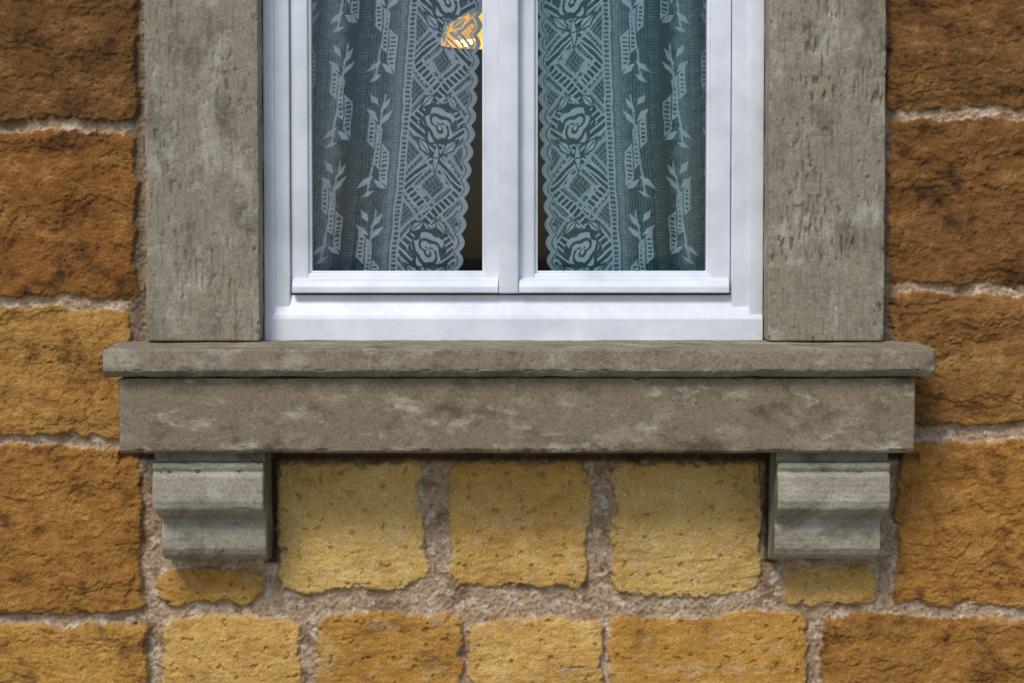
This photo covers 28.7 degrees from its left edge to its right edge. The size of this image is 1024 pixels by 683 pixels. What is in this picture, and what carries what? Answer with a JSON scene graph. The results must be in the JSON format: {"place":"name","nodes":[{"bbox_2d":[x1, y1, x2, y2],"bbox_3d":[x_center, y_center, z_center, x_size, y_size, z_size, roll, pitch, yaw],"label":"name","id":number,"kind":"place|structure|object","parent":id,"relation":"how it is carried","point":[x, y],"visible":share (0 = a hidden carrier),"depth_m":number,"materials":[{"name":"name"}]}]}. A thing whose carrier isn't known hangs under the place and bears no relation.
{"place":"outdoors","nodes":[
{"label":"outdoors","id":0,"kind":"place"},
{"label":"ceiling","id":1,"kind":"object","parent":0,"visible":0},
{"bbox_2d":[441,0,481,48],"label":"pendant lamp","id":2,"kind":"object","parent":1,"relation":"hanging from","point":[479,35],"visible":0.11,"depth_m":4.95,"materials":[{"name":"yellow glass"}]},
{"label":"floor","id":3,"kind":"structure","parent":0,"visible":0},
{"bbox_2d":[294,0,726,293],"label":"back wall","id":4,"kind":"structure","parent":3,"relation":"on","point":[353,153],"depth_m":7.72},
{"label":"ground","id":5,"kind":"structure","parent":0,"visible":0},
{"bbox_2d":[0,0,1023,682],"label":"stone wall","id":6,"kind":"structure","parent":5,"relation":"on","point":[522,568],"depth_m":3.77,"materials":[{"name":"stone"}]},
{"bbox_2d":[152,452,272,558],"bbox_3d":[-0.554,0.307,3.715,0.203,0.217,0.148,0,3,0],"label":"stone corbel","id":7,"kind":"object","parent":6,"relation":"attached to","point":[212,505],"visible":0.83,"depth_m":3.67,"materials":[{"name":"grey stone"}]},
{"bbox_2d":[119,376,914,452],"bbox_3d":[0.009,0.125,3.807,1.440,0.141,0.388,0,3,0],"label":"apron","id":8,"kind":"object","parent":7,"relation":"on","point":[544,414],"visible":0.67,"depth_m":3.62,"materials":[{"name":"grey stone"}]},
{"bbox_2d":[103,339,935,376],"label":"slab","id":9,"kind":"structure","parent":8,"relation":"on","point":[514,358],"depth_m":3.59,"materials":[{"name":"grey stone"}]},
{"bbox_2d":[144,0,263,340],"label":"stone window jamb","id":10,"kind":"object","parent":9,"relation":"on","point":[204,148],"visible":0.78,"depth_m":3.71,"materials":[{"name":"grey stone"}]},
{"bbox_2d":[263,0,274,317],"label":"stile bead","id":11,"kind":"object","parent":9,"relation":"on","point":[269,156],"visible":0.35,"depth_m":3.77,"materials":[{"name":"white paint"}]},
{"bbox_2d":[274,0,293,306],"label":"stile","id":12,"kind":"object","parent":9,"relation":"on","point":[282,140],"visible":0.39,"depth_m":3.78,"materials":[{"name":"white paint"}]},
{"bbox_2d":[264,294,762,340],"bbox_3d":[0.003,-0.045,3.823,0.942,0.088,0.095,0,3,0],"label":"bottom rail","id":13,"kind":"object","parent":9,"relation":"on","point":[583,317],"visible":0.85,"depth_m":3.78,"materials":[{"name":"white paint"}]},
{"bbox_2d":[290,0,308,291],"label":"sash outer stile","id":14,"kind":"object","parent":13,"relation":"on","point":[299,138],"visible":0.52,"depth_m":3.79,"materials":[{"name":"white paint"}]},
{"bbox_2d":[292,277,497,292],"bbox_3d":[-0.221,-0.107,3.792,0.390,0.029,0.027,0,3,0],"label":"drip rail","id":15,"kind":"object","parent":13,"relation":"on","point":[395,285],"visible":1,"depth_m":3.78,"materials":[{"name":"white paint"}]},
{"bbox_2d":[308,273,485,276],"bbox_3d":[-0.219,-0.111,3.823,0.344,0.038,0.040,0,3,0],"label":"sash bottom rail","id":16,"kind":"object","parent":13,"relation":"on","point":[396,274],"visible":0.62,"depth_m":3.80,"materials":[{"name":"white paint"}]},
{"bbox_2d":[312,271,482,272],"bbox_3d":[-0.219,-0.132,3.824,0.338,0.006,0.028,0,3,0],"label":"sash glazing bead","id":17,"kind":"object","parent":16,"relation":"on","point":[397,271],"visible":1,"depth_m":3.81,"materials":[{"name":"white paint"}]},
{"bbox_2d":[308,0,313,272],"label":"sash glazing bead","id":18,"kind":"object","parent":17,"relation":"on","point":[310,113],"visible":1,"depth_m":3.80,"materials":[{"name":"white paint"}]},
{"bbox_2d":[482,0,484,272],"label":"sash glazing bead","id":19,"kind":"object","parent":17,"relation":"on","point":[483,135],"visible":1,"depth_m":3.80,"materials":[{"name":"white paint"}]},
{"bbox_2d":[485,0,498,292],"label":"sash meeting stile","id":20,"kind":"object","parent":13,"relation":"on","point":[491,138],"visible":0.55,"depth_m":3.79,"materials":[{"name":"white paint"}]},
{"bbox_2d":[499,0,518,292],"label":"astragal","id":21,"kind":"object","parent":20,"relation":"attached to","point":[508,146],"visible":1,"depth_m":3.77,"materials":[{"name":"white paint"}]},
{"bbox_2d":[518,0,534,292],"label":"sash meeting stile","id":22,"kind":"object","parent":13,"relation":"on","point":[526,138],"visible":0.52,"depth_m":3.79,"materials":[{"name":"white paint"}]},
{"bbox_2d":[534,273,709,276],"bbox_3d":[0.209,-0.111,3.823,0.340,0.038,0.040,0,3,0],"label":"sash bottom rail","id":23,"kind":"object","parent":13,"relation":"on","point":[622,275],"visible":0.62,"depth_m":3.80,"materials":[{"name":"white paint"}]},
{"bbox_2d":[535,0,537,272],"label":"sash glazing bead","id":24,"kind":"object","parent":23,"relation":"on","point":[536,136],"visible":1,"depth_m":3.80,"materials":[{"name":"white paint"}]},
{"bbox_2d":[537,271,705,272],"bbox_3d":[0.209,-0.132,3.824,0.334,0.006,0.028,0,3,0],"label":"sash glazing bead","id":25,"kind":"object","parent":23,"relation":"on","point":[621,272],"visible":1,"depth_m":3.81,"materials":[{"name":"white paint"}]},
{"bbox_2d":[705,0,709,272],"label":"sash glazing bead","id":26,"kind":"object","parent":25,"relation":"on","point":[707,116],"visible":1,"depth_m":3.80,"materials":[{"name":"white paint"}]},
{"bbox_2d":[519,277,728,292],"bbox_3d":[0.212,-0.107,3.792,0.398,0.029,0.027,0,3,0],"label":"drip rail","id":27,"kind":"object","parent":13,"relation":"on","point":[623,285],"visible":1,"depth_m":3.78,"materials":[{"name":"white paint"}]},
{"bbox_2d":[709,0,730,292],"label":"sash outer stile","id":28,"kind":"object","parent":13,"relation":"on","point":[720,137],"visible":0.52,"depth_m":3.79,"materials":[{"name":"white paint"}]},
{"bbox_2d":[727,0,749,306],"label":"stile","id":29,"kind":"object","parent":13,"relation":"on","point":[740,141],"visible":0.36,"depth_m":3.78,"materials":[{"name":"white paint"}]},
{"bbox_2d":[749,0,764,314],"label":"stile bead","id":30,"kind":"object","parent":29,"relation":"attached to","point":[756,142],"visible":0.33,"depth_m":3.77,"materials":[{"name":"white paint"}]},
{"bbox_2d":[763,0,885,340],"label":"stone window jamb","id":31,"kind":"object","parent":9,"relation":"on","point":[824,172],"visible":0.8,"depth_m":3.71,"materials":[{"name":"grey stone"}]},
{"bbox_3d":[0.006,-1.546,3.787,1.413,0.242,0.277,0,3,0],"label":"stone window","id":32,"kind":"object","parent":9,"relation":"on","visible":0},
{"bbox_2d":[312,0,481,270],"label":"lace curtain","id":33,"kind":"object","parent":32,"relation":"hanging from","point":[331,44],"visible":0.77,"depth_m":3.88,"materials":[{"name":"white fabric"}]},
{"bbox_2d":[538,0,705,270],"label":"lace curtain","id":34,"kind":"object","parent":32,"relation":"hanging from","point":[684,46],"visible":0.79,"depth_m":3.88,"materials":[{"name":"white fabric"}]},
{"bbox_2d":[767,452,889,559],"bbox_3d":[0.587,0.307,3.715,0.206,0.219,0.147,0,3,0],"label":"stone corbel","id":35,"kind":"object","parent":6,"relation":"attached to","point":[828,505],"visible":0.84,"depth_m":3.67,"materials":[{"name":"grey stone"}]}
]}

